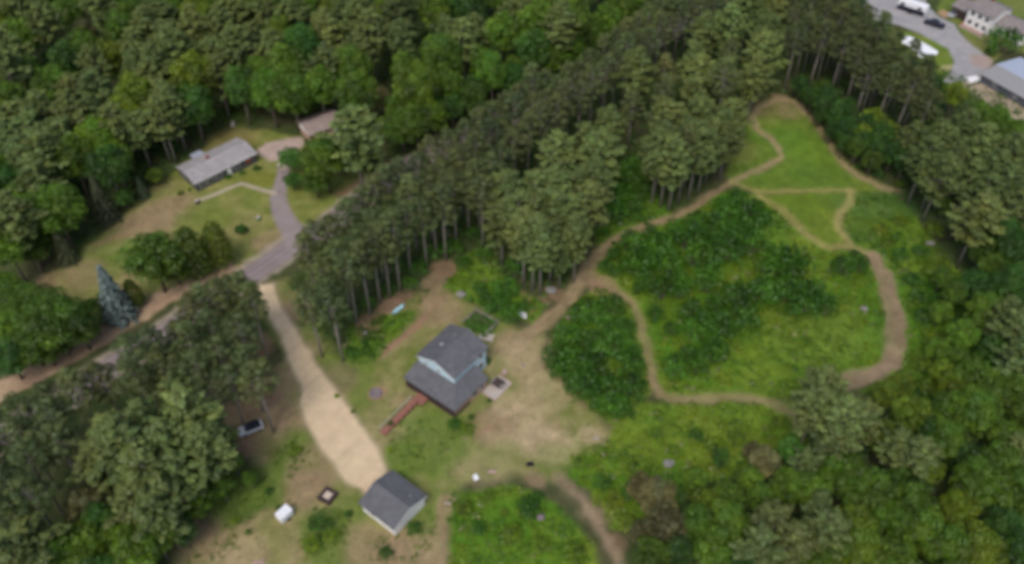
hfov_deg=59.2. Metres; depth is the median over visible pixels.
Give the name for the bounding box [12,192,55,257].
broadleaf tree
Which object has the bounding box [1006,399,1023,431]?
broadleaf tree
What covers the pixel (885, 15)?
red pine
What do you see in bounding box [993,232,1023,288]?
broadleaf tree
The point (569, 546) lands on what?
shrub
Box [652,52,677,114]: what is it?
red pine
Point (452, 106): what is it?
broadleaf tree
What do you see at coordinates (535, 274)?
shrub
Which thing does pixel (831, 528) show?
white pine
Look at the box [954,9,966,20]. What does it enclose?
garage door
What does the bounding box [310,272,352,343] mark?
red pine
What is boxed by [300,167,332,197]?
broadleaf tree
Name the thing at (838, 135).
broadleaf tree
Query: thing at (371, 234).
red pine
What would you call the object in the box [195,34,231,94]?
white pine
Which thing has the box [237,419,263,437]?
parked car
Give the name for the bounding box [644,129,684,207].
white pine
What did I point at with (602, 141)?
white pine
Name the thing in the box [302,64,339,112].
broadleaf tree
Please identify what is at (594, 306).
shrub
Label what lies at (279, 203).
driveway
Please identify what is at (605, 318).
shrub
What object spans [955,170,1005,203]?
white pine
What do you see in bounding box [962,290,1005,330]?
broadleaf tree
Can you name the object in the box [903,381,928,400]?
shrub
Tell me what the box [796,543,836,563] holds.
broadleaf tree
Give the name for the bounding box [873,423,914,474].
white pine
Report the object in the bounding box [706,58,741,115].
red pine
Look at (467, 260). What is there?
shrub
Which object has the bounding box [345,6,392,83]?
white pine
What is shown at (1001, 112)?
broadleaf tree
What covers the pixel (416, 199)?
red pine
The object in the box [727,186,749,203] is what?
shrub
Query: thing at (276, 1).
broadleaf tree
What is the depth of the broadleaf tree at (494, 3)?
241.20 m
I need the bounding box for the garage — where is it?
[358,470,427,534]
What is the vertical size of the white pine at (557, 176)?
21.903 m
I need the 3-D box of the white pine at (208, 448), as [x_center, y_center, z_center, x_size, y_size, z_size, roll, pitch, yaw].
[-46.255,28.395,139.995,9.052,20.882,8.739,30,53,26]
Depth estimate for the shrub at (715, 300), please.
173.75 m
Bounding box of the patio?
[482,375,511,400]
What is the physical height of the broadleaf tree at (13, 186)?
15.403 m
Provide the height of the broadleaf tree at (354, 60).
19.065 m
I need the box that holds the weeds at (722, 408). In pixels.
[447,191,888,563]
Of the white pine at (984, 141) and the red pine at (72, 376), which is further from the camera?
the white pine at (984, 141)
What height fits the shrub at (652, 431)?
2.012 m
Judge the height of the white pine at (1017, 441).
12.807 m
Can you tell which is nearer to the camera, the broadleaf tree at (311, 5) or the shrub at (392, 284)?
the shrub at (392, 284)
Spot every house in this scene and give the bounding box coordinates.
[175,137,256,191]
[403,324,488,417]
[951,0,1023,45]
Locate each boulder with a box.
[456,290,465,297]
[536,514,544,520]
[546,286,555,293]
[663,459,674,467]
[926,241,934,245]
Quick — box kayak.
[392,304,404,313]
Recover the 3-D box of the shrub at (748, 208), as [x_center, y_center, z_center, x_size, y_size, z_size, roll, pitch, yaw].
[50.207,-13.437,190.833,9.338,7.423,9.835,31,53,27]
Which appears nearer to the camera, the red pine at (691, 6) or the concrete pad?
the concrete pad
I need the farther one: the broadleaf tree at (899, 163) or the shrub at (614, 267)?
the broadleaf tree at (899, 163)
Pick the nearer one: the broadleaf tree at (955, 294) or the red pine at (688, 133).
the broadleaf tree at (955, 294)
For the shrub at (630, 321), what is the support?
on the ground at (436, 276)
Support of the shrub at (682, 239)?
on the ground at (436, 276)
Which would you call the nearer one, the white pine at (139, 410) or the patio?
the white pine at (139, 410)
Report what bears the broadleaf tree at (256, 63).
on the ground at (436, 276)
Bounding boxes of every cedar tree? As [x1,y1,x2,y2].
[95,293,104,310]
[122,278,145,307]
[172,225,215,280]
[200,220,235,269]
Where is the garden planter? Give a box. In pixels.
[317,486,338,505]
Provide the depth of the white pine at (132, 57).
212.38 m
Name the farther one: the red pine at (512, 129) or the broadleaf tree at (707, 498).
the red pine at (512, 129)
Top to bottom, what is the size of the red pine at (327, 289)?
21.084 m
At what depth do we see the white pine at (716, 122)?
192.95 m
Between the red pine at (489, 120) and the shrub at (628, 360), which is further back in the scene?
the red pine at (489, 120)
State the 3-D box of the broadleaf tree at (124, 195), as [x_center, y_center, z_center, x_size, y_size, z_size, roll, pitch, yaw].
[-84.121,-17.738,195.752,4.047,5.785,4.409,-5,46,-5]
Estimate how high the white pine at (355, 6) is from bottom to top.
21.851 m
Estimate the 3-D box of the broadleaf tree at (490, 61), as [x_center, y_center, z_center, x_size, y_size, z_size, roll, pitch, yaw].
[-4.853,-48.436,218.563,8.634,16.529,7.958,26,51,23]
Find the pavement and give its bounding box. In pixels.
[199,182,274,201]
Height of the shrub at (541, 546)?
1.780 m
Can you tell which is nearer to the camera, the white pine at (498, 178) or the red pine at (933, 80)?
the white pine at (498, 178)
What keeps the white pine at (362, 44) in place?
on the ground at (436, 276)
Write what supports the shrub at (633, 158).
on the ground at (436, 276)
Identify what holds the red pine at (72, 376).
on the ground at (436, 276)
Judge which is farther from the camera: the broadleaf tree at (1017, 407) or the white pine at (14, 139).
the white pine at (14, 139)
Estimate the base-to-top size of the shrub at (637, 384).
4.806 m
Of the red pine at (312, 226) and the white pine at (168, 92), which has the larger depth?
the white pine at (168, 92)
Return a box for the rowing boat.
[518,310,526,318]
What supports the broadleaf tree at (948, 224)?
on the ground at (436, 276)
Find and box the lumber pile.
[252,559,263,563]
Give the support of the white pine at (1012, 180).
on the ground at (436, 276)
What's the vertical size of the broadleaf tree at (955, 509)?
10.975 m
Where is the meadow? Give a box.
[725,98,888,244]
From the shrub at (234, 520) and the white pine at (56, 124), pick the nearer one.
the shrub at (234, 520)
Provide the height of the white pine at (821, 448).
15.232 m
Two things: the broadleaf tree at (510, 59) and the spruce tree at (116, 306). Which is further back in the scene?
the broadleaf tree at (510, 59)
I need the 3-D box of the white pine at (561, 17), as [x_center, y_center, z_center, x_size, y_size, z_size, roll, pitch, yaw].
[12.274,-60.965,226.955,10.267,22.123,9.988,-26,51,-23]
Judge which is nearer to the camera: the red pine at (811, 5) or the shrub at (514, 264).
the shrub at (514, 264)
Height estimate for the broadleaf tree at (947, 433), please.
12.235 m
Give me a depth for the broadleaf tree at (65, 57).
216.85 m
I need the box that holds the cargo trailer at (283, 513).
[275,504,293,522]
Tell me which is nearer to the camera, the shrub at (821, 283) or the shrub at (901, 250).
the shrub at (821, 283)
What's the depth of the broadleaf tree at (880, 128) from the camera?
204.69 m
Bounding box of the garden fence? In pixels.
[462,308,498,334]
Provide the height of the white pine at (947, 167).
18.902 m
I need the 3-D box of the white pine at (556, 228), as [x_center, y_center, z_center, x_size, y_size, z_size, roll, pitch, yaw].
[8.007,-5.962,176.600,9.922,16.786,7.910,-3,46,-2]
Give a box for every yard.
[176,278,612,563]
[961,75,1023,119]
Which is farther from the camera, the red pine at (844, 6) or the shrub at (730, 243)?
the red pine at (844, 6)
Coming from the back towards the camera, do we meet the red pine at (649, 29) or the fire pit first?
the red pine at (649, 29)
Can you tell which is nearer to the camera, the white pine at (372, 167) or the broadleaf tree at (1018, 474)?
the broadleaf tree at (1018, 474)
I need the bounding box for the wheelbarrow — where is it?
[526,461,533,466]
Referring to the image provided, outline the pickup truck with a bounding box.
[923,18,945,28]
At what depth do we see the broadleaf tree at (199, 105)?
205.84 m
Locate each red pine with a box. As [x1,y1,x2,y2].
[0,390,53,464]
[0,413,18,467]
[0,414,59,489]
[0,444,28,508]
[0,462,26,512]
[0,493,29,530]
[1,469,60,526]
[5,435,64,514]
[24,379,78,447]
[25,393,78,460]
[35,417,89,491]
[53,366,103,425]
[76,360,127,417]
[109,332,157,402]
[113,355,157,404]
[133,323,173,372]
[142,346,182,387]
[163,316,203,371]
[170,320,210,399]
[173,290,211,361]
[176,348,217,413]
[185,281,224,352]
[193,307,231,362]
[198,333,238,405]
[203,275,238,349]
[207,361,252,424]
[216,273,249,338]
[220,310,262,387]
[227,269,261,347]
[229,341,263,412]
[236,280,268,359]
[236,356,282,433]
[292,286,325,357]
[293,229,322,293]
[301,219,332,272]
[303,253,338,322]
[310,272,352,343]
[310,282,353,362]
[315,212,350,279]
[320,235,354,309]
[330,249,369,323]
[331,196,362,236]
[342,225,375,293]
[344,184,379,243]
[346,237,376,315]
[355,204,396,280]
[359,230,393,303]
[363,173,394,220]
[367,223,399,297]
[375,162,401,234]
[378,207,412,291]
[388,155,414,225]
[392,198,423,275]
[394,172,426,252]
[402,150,430,219]
[406,195,437,268]
[410,173,440,240]
[417,133,446,173]
[418,188,450,256]
[425,181,458,261]
[427,153,457,228]
[435,126,460,180]
[438,168,471,241]
[445,143,476,217]
[451,117,477,187]
[451,169,480,231]
[458,129,491,204]
[463,157,492,227]
[464,105,492,167]
[466,172,499,247]
[473,150,503,221]
[476,115,506,168]
[482,99,512,159]
[488,140,515,173]
[491,118,512,165]
[493,89,517,121]
[500,91,528,169]
[500,124,530,168]
[508,82,529,147]
[516,110,544,170]
[517,91,542,161]
[520,61,547,137]
[526,99,557,168]
[531,67,554,128]
[533,87,556,139]
[538,92,568,134]
[546,73,571,125]
[552,76,579,131]
[560,60,580,132]
[568,79,593,132]
[570,59,591,121]
[575,47,601,114]
[579,62,607,125]
[595,33,615,104]
[596,52,618,107]
[600,25,631,94]
[605,49,625,102]
[614,16,637,79]
[614,31,636,106]
[620,88,645,151]
[626,11,649,41]
[628,29,651,58]
[638,0,660,28]
[642,25,660,56]
[647,0,674,62]
[647,12,670,77]
[650,73,676,106]
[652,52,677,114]
[655,119,674,192]
[656,0,678,54]
[658,10,681,69]
[669,0,692,64]
[674,125,685,137]
[675,0,704,56]
[677,124,699,204]
[689,0,715,28]
[700,0,724,24]
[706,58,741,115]
[710,0,734,50]
[715,35,739,63]
[782,20,808,89]
[785,0,804,44]
[785,2,809,64]
[792,10,817,80]
[797,0,821,54]
[802,13,826,72]
[805,17,838,87]
[810,0,835,65]
[815,19,842,82]
[817,0,843,55]
[823,1,851,74]
[827,27,861,85]
[830,0,862,67]
[836,18,866,85]
[838,0,863,59]
[844,14,869,76]
[844,40,871,97]
[850,54,883,117]
[851,31,880,96]
[852,3,880,67]
[858,43,891,119]
[861,10,892,84]
[867,30,900,108]
[873,26,906,100]
[873,62,904,110]
[883,51,911,118]
[890,38,925,113]
[890,65,927,143]
[899,54,936,133]
[905,59,938,124]
[910,85,945,121]
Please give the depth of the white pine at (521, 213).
169.05 m
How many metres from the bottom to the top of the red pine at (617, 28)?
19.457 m
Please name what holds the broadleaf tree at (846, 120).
on the ground at (436, 276)
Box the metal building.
[980,57,1023,106]
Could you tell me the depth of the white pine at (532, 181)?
175.38 m
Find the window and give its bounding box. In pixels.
[199,180,205,186]
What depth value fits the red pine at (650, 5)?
223.51 m
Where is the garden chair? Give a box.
[473,473,478,480]
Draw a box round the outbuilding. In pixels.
[296,109,342,139]
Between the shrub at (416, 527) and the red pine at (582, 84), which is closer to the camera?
the shrub at (416, 527)
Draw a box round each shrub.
[230,515,240,524]
[243,528,251,535]
[263,486,272,495]
[288,444,303,457]
[300,534,322,556]
[305,511,334,539]
[323,528,341,545]
[343,346,359,358]
[344,509,353,518]
[360,296,377,309]
[377,546,394,560]
[381,282,395,293]
[390,260,407,275]
[401,276,418,288]
[406,257,428,275]
[406,520,421,535]
[422,241,443,258]
[439,236,464,254]
[446,417,462,431]
[452,499,472,516]
[454,255,472,269]
[459,422,474,434]
[460,225,481,242]
[470,282,487,294]
[472,520,486,535]
[474,247,492,261]
[477,290,495,306]
[479,490,493,503]
[484,291,511,313]
[490,276,522,296]
[498,302,524,323]
[498,507,508,517]
[499,521,523,546]
[503,255,529,272]
[515,300,532,312]
[516,494,541,520]
[528,269,543,281]
[528,490,544,500]
[532,537,550,554]
[539,341,569,364]
[544,359,567,380]
[551,323,582,346]
[553,343,596,377]
[560,539,586,563]
[561,365,600,402]
[561,371,585,392]
[565,303,588,323]
[572,296,605,325]
[572,455,589,472]
[573,328,605,352]
[579,350,615,382]
[580,384,605,411]
[589,326,635,363]
[591,311,616,333]
[591,473,613,493]
[594,372,627,403]
[594,390,631,419]
[595,291,625,316]
[597,259,612,273]
[600,228,611,236]
[601,199,628,221]
[601,488,625,510]
[603,356,621,374]
[605,246,621,260]
[605,263,621,275]
[609,180,637,205]
[609,314,637,338]
[612,398,633,418]
[613,159,642,183]
[614,351,644,379]
[614,511,634,530]
[615,372,647,401]
[616,228,647,257]
[618,241,660,278]
[620,481,635,501]
[622,173,655,199]
[623,343,643,358]
[624,153,648,172]
[626,456,651,475]
[631,280,646,294]
[634,269,657,293]
[640,229,680,262]
[641,223,656,237]
[645,304,664,323]
[647,269,678,299]
[648,428,662,440]
[656,252,684,277]
[659,353,689,379]
[662,217,687,240]
[662,319,679,337]
[664,270,693,298]
[666,444,684,459]
[671,222,703,248]
[675,297,705,319]
[677,343,698,365]
[678,313,712,345]
[679,236,713,266]
[684,210,706,231]
[686,352,709,375]
[687,427,703,442]
[690,208,735,238]
[690,260,724,292]
[696,335,730,365]
[697,309,741,340]
[698,306,717,328]
[702,228,749,268]
[702,293,726,314]
[704,435,729,452]
[710,192,742,218]
[716,277,758,309]
[719,217,754,244]
[726,298,765,332]
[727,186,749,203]
[727,200,775,231]
[736,224,773,258]
[746,275,781,309]
[749,197,765,209]
[754,252,787,279]
[765,239,791,257]
[767,270,807,311]
[768,253,788,274]
[769,415,785,430]
[775,243,816,283]
[782,279,826,321]
[806,277,827,297]
[815,289,840,316]
[828,253,857,278]
[849,248,863,258]
[852,254,870,273]
[871,223,888,234]
[872,169,887,178]
[879,235,896,248]
[890,246,910,261]
[892,214,909,227]
[893,179,906,186]
[900,271,925,286]
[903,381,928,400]
[905,349,934,371]
[908,285,932,304]
[910,243,930,258]
[912,306,936,326]
[915,373,944,396]
[920,255,951,274]
[921,220,944,237]
[921,329,952,348]
[926,291,956,310]
[949,300,973,324]
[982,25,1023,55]
[984,47,997,55]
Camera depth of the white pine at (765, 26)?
220.02 m
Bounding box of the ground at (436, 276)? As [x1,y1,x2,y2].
[0,0,1023,563]
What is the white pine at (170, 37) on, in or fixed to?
on the ground at (436, 276)
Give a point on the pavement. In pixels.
(257, 188)
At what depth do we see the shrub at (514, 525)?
141.72 m
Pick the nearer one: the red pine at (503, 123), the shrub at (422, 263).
the shrub at (422, 263)
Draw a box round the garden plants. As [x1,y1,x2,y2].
[462,312,497,336]
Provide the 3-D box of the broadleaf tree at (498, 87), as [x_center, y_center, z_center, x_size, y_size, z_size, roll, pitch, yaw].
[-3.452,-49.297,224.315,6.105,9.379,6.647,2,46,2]
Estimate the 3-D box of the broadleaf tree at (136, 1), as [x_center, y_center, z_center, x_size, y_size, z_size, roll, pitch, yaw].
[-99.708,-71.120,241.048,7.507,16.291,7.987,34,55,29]
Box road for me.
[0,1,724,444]
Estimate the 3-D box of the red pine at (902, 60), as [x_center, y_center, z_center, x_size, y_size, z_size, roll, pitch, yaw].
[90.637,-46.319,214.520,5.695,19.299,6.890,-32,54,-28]
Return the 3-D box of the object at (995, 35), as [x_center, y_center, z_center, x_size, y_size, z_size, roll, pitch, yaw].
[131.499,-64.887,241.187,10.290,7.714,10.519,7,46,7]
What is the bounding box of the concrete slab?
[478,334,494,341]
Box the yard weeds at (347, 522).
[186,418,467,563]
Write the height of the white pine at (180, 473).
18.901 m
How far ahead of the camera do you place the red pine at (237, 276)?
157.13 m
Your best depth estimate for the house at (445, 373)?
160.73 m
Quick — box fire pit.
[370,388,381,398]
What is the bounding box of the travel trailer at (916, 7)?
[897,0,929,15]
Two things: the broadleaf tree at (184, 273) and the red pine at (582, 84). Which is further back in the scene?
the red pine at (582, 84)
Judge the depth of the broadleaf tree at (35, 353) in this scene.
159.41 m
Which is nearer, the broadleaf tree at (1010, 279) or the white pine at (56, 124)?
the broadleaf tree at (1010, 279)
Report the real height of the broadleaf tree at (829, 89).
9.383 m
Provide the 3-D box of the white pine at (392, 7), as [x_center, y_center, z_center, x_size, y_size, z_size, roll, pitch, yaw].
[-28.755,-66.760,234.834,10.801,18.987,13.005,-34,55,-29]
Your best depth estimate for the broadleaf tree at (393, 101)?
209.56 m
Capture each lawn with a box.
[33,130,382,338]
[890,0,1023,76]
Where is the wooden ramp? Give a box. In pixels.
[378,393,427,435]
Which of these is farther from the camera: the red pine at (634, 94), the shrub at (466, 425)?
the red pine at (634, 94)
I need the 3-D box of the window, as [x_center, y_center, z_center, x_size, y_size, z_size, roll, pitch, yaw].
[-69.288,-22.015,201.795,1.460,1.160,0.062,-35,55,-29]
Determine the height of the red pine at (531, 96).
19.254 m
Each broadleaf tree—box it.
[0,7,15,27]
[0,78,25,115]
[0,138,9,159]
[0,156,21,188]
[0,162,21,192]
[0,226,33,281]
[0,271,25,301]
[0,281,53,326]
[0,301,23,336]
[0,319,58,366]
[0,335,27,379]
[1,15,42,57]
[4,182,35,200]
[6,55,42,88]
[10,286,89,350]
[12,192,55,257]
[16,231,52,265]
[19,531,74,563]
[24,335,68,367]
[26,181,86,249]
[27,62,70,102]
[35,0,66,25]
[46,39,83,78]
[46,222,65,240]
[49,0,84,28]
[49,132,94,199]
[52,518,114,563]
[56,301,103,350]
[58,342,73,354]
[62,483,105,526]
[67,27,97,52]
[70,18,98,38]
[73,114,120,155]
[78,551,115,563]
[79,500,119,548]
[80,297,103,318]
[84,144,131,206]
[92,140,135,189]
[95,38,125,82]
[100,515,139,553]
[102,9,137,42]
[104,527,161,563]
[106,89,141,153]
[108,0,137,22]
[112,229,189,292]
[114,188,133,209]
[115,73,153,141]
[116,69,146,107]
[120,0,149,13]
[128,518,182,560]
[144,167,164,184]
[157,255,192,284]
[162,0,183,31]
[168,49,217,126]
[170,513,198,548]
[174,82,214,142]
[175,0,211,34]
[184,483,213,521]
[198,0,226,15]
[207,472,235,501]
[223,65,257,125]
[225,451,245,475]
[232,0,258,22]
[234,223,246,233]
[240,55,281,114]
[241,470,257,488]
[246,68,287,127]
[254,0,279,18]
[262,14,291,46]
[266,41,308,111]
[268,71,314,132]
[276,146,302,170]
[281,24,308,73]
[282,171,302,190]
[283,20,320,82]
[295,0,318,25]
[298,135,348,191]
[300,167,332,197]
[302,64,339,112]
[317,0,334,11]
[327,26,348,44]
[332,70,379,108]
[334,43,374,87]
[372,84,389,115]
[373,0,397,38]
[375,116,385,143]
[380,108,424,153]
[382,91,424,114]
[390,49,419,84]
[391,58,440,107]
[400,102,434,150]
[412,0,435,36]
[417,33,442,74]
[419,0,450,32]
[420,84,443,104]
[422,31,463,89]
[422,101,448,139]
[437,70,466,119]
[440,92,466,129]
[441,0,464,17]
[454,0,487,33]
[456,78,488,121]
[463,73,489,98]
[469,43,497,98]
[474,50,507,110]
[481,10,520,63]
[483,0,508,15]
[488,66,500,98]
[499,62,533,92]
[502,53,530,73]
[513,27,551,83]
[515,0,552,61]
[526,0,557,27]
[539,40,567,81]
[556,33,583,61]
[567,0,593,61]
[569,0,591,17]
[576,14,604,57]
[591,1,622,55]
[602,0,630,35]
[615,0,648,30]
[626,471,652,503]
[627,519,649,547]
[631,534,672,563]
[634,474,677,522]
[640,503,687,548]
[659,532,695,563]
[680,501,714,543]
[684,465,707,490]
[690,485,719,511]
[692,524,735,563]
[705,498,754,555]
[710,447,730,470]
[713,478,748,509]
[726,424,747,445]
[729,547,757,563]
[737,464,764,494]
[741,440,763,463]
[745,480,775,512]
[747,443,782,478]
[769,466,806,504]
[776,434,805,466]
[790,74,810,100]
[795,470,833,514]
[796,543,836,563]
[798,86,806,105]
[802,86,821,114]
[811,93,834,125]
[813,111,823,128]
[814,84,840,108]
[815,79,832,92]
[816,449,871,502]
[823,106,845,139]
[823,124,837,145]
[830,518,887,563]
[831,96,858,117]
[831,498,878,546]
[833,116,859,150]
[834,123,852,149]
[834,461,899,517]
[836,134,850,158]
[846,135,866,165]
[848,131,872,164]
[851,7,872,45]
[854,122,872,135]
[855,112,877,131]
[858,107,887,125]
[859,0,868,5]
[860,148,885,176]
[864,22,891,39]
[865,133,888,168]
[866,417,899,460]
[868,121,894,144]
[868,378,902,410]
[868,499,911,547]
[868,534,923,563]
[875,45,910,84]
[880,117,899,140]
[883,141,905,173]
[886,369,915,397]
[887,466,918,504]
[888,478,940,519]
[889,394,935,432]
[893,149,913,182]
[893,505,945,562]
[894,55,921,98]
[907,454,947,490]
[908,99,942,126]
[910,413,939,442]
[914,521,975,563]
[916,74,947,103]
[917,560,955,563]
[923,334,952,362]
[926,416,971,466]
[927,358,954,387]
[928,300,954,326]
[930,265,954,291]
[930,389,972,423]
[934,197,954,220]
[934,485,980,529]
[936,367,968,395]
[940,280,970,305]
[942,344,970,366]
[943,82,969,117]
[943,440,980,481]
[945,318,982,357]
[946,209,963,240]
[946,520,1008,563]
[948,451,1013,513]
[951,355,996,389]
[951,384,1005,443]
[953,234,969,256]
[956,268,996,303]
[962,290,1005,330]
[964,375,1012,425]
[967,234,1001,274]
[971,332,1009,367]
[972,99,991,123]
[976,252,1008,284]
[979,367,1023,410]
[979,440,1023,484]
[980,504,1023,551]
[981,415,1022,460]
[984,214,1023,241]
[985,261,1023,305]
[986,102,1010,131]
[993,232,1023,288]
[997,464,1023,515]
[997,525,1023,563]
[998,117,1023,140]
[999,289,1023,310]
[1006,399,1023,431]
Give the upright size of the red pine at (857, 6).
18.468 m
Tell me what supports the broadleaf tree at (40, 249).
on the ground at (436, 276)
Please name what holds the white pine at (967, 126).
on the ground at (436, 276)
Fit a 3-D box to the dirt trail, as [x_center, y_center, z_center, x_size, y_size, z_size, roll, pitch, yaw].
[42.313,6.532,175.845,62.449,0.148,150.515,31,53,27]
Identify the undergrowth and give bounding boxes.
[342,163,984,422]
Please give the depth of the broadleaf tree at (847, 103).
212.14 m
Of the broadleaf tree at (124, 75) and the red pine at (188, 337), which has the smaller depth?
the red pine at (188, 337)
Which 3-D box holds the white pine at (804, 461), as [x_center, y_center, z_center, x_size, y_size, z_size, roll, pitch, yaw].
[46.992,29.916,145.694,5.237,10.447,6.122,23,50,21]
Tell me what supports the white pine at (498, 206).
on the ground at (436, 276)
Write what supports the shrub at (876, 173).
on the ground at (436, 276)
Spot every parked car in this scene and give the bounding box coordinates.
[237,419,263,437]
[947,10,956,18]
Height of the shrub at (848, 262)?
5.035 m
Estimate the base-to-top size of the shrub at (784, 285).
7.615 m
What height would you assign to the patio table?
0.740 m
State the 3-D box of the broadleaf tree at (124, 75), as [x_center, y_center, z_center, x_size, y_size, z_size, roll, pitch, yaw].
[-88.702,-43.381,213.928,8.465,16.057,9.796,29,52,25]
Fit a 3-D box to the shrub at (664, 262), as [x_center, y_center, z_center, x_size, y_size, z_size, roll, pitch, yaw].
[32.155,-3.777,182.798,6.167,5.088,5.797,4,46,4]
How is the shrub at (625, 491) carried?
on the ground at (436, 276)
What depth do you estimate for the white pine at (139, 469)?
129.97 m
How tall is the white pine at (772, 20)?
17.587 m
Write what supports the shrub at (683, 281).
on the ground at (436, 276)
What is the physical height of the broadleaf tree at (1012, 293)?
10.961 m
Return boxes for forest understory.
[1,0,1023,563]
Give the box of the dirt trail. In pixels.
[437,95,906,563]
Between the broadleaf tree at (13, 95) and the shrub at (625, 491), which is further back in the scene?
the broadleaf tree at (13, 95)
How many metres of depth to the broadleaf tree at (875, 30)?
229.53 m
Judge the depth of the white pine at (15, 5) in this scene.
233.47 m
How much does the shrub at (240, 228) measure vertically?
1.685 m
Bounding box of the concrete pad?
[255,137,303,161]
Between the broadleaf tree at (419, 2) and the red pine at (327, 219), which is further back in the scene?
the broadleaf tree at (419, 2)
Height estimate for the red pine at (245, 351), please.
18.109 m
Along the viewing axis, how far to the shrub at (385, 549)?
139.71 m
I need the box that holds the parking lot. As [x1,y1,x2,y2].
[864,0,992,83]
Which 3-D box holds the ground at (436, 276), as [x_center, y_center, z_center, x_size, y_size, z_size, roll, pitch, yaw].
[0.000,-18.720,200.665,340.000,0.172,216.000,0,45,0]
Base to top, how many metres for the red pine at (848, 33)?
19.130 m
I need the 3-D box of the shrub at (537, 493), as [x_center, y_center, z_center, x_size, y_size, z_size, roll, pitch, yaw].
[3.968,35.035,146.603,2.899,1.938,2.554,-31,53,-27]
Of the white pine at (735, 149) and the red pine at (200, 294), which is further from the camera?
the white pine at (735, 149)
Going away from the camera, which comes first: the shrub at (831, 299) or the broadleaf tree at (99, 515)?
the broadleaf tree at (99, 515)
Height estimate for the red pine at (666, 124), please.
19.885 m
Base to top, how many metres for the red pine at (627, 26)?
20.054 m
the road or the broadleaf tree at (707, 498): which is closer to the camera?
the broadleaf tree at (707, 498)
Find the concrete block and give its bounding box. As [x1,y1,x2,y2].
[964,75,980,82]
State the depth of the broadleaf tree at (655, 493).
136.35 m
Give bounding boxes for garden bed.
[464,312,496,334]
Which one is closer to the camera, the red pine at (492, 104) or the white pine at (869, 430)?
the white pine at (869, 430)
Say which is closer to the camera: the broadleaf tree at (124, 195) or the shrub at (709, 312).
the shrub at (709, 312)
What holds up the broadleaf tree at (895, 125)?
on the ground at (436, 276)
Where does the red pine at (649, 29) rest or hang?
on the ground at (436, 276)
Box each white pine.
[0,0,35,50]
[0,22,34,87]
[0,43,33,98]
[0,99,44,132]
[0,116,32,160]
[0,187,49,273]
[0,509,69,563]
[0,533,53,563]
[4,132,47,176]
[11,125,72,192]
[12,158,68,197]
[18,108,63,173]
[19,0,67,45]
[21,87,56,121]
[46,91,94,166]
[46,115,86,182]
[52,72,83,99]
[62,439,124,496]
[73,42,114,100]
[74,63,120,104]
[76,0,124,55]
[81,93,102,120]
[82,408,117,438]
[85,411,157,485]
[93,99,136,169]
[102,482,147,532]
[112,25,151,65]
[113,444,181,513]
[116,107,161,167]
[120,46,145,72]
[120,397,167,447]
[126,4,160,44]
[128,476,196,548]
[132,41,174,84]
[138,92,185,162]
[138,416,193,475]
[140,0,181,28]
[141,74,186,140]
[146,18,184,82]
[146,366,200,417]
[154,21,202,76]
[156,445,207,518]
[158,83,191,150]
[160,378,227,442]
[175,3,214,54]
[178,420,239,497]
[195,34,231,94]
[198,4,233,60]
[199,51,241,117]
[208,24,263,102]
[210,0,250,26]
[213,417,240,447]
[227,21,261,53]
[244,0,285,30]
[249,27,290,68]
[272,0,314,26]
[302,38,346,111]
[309,6,346,56]
[313,103,385,184]
[330,0,349,33]
[337,34,378,96]
[341,0,381,36]
[343,137,386,193]
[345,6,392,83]
[377,0,420,47]
[384,17,418,58]
[427,12,457,67]
[437,16,480,85]
[466,11,491,71]
[481,197,512,266]
[484,167,526,209]
[487,168,526,201]
[495,0,531,49]
[495,187,533,269]
[502,203,530,286]
[507,209,557,291]
[510,189,558,221]
[515,167,546,196]
[519,216,564,295]
[534,127,578,174]
[537,0,583,73]
[538,162,575,194]
[538,185,567,266]
[546,217,575,282]
[552,247,574,288]
[557,210,594,283]
[559,191,591,230]
[565,165,605,212]
[571,121,601,164]
[571,178,616,253]
[575,125,626,186]
[582,154,616,197]
[593,103,628,143]
[609,44,658,127]
[637,124,674,202]
[639,94,686,141]
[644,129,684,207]
[655,138,695,210]
[673,114,710,188]
[675,41,706,80]
[678,73,715,115]
[681,51,716,93]
[684,10,723,55]
[684,94,718,125]
[686,126,718,201]
[694,123,729,195]
[703,116,736,183]
[710,1,751,56]
[712,52,743,102]
[712,97,756,129]
[712,105,742,175]
[718,119,745,179]
[728,518,786,563]
[731,0,767,54]
[736,53,780,121]
[740,29,791,105]
[747,24,769,58]
[747,497,805,550]
[752,12,786,50]
[757,0,792,29]
[772,517,824,563]
[787,443,818,476]
[788,380,840,443]
[790,362,849,437]
[800,488,833,519]
[804,505,854,563]
[806,419,856,474]
[813,388,880,451]
[847,395,884,451]
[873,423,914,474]
[887,434,946,481]
[895,119,928,171]
[898,134,945,204]
[903,145,929,197]
[915,150,964,222]
[917,116,963,154]
[917,160,941,209]
[934,141,974,208]
[945,184,1011,268]
[949,105,981,146]
[952,156,987,206]
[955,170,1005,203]
[963,121,1003,175]
[970,147,1015,181]
[981,294,1022,332]
[984,162,1023,208]
[984,304,1023,365]
[987,334,1023,385]
[992,130,1023,171]
[992,430,1023,465]
[997,189,1023,237]
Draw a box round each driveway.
[258,285,386,493]
[269,165,306,251]
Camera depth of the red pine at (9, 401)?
139.53 m
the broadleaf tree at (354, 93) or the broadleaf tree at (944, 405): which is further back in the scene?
the broadleaf tree at (354, 93)
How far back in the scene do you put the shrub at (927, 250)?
186.68 m
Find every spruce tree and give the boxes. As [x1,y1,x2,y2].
[51,227,80,269]
[89,174,123,228]
[96,264,142,330]
[136,177,150,201]
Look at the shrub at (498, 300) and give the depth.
175.55 m
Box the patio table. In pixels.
[491,377,504,387]
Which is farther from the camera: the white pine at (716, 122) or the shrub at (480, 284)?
the white pine at (716, 122)
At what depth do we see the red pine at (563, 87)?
198.83 m

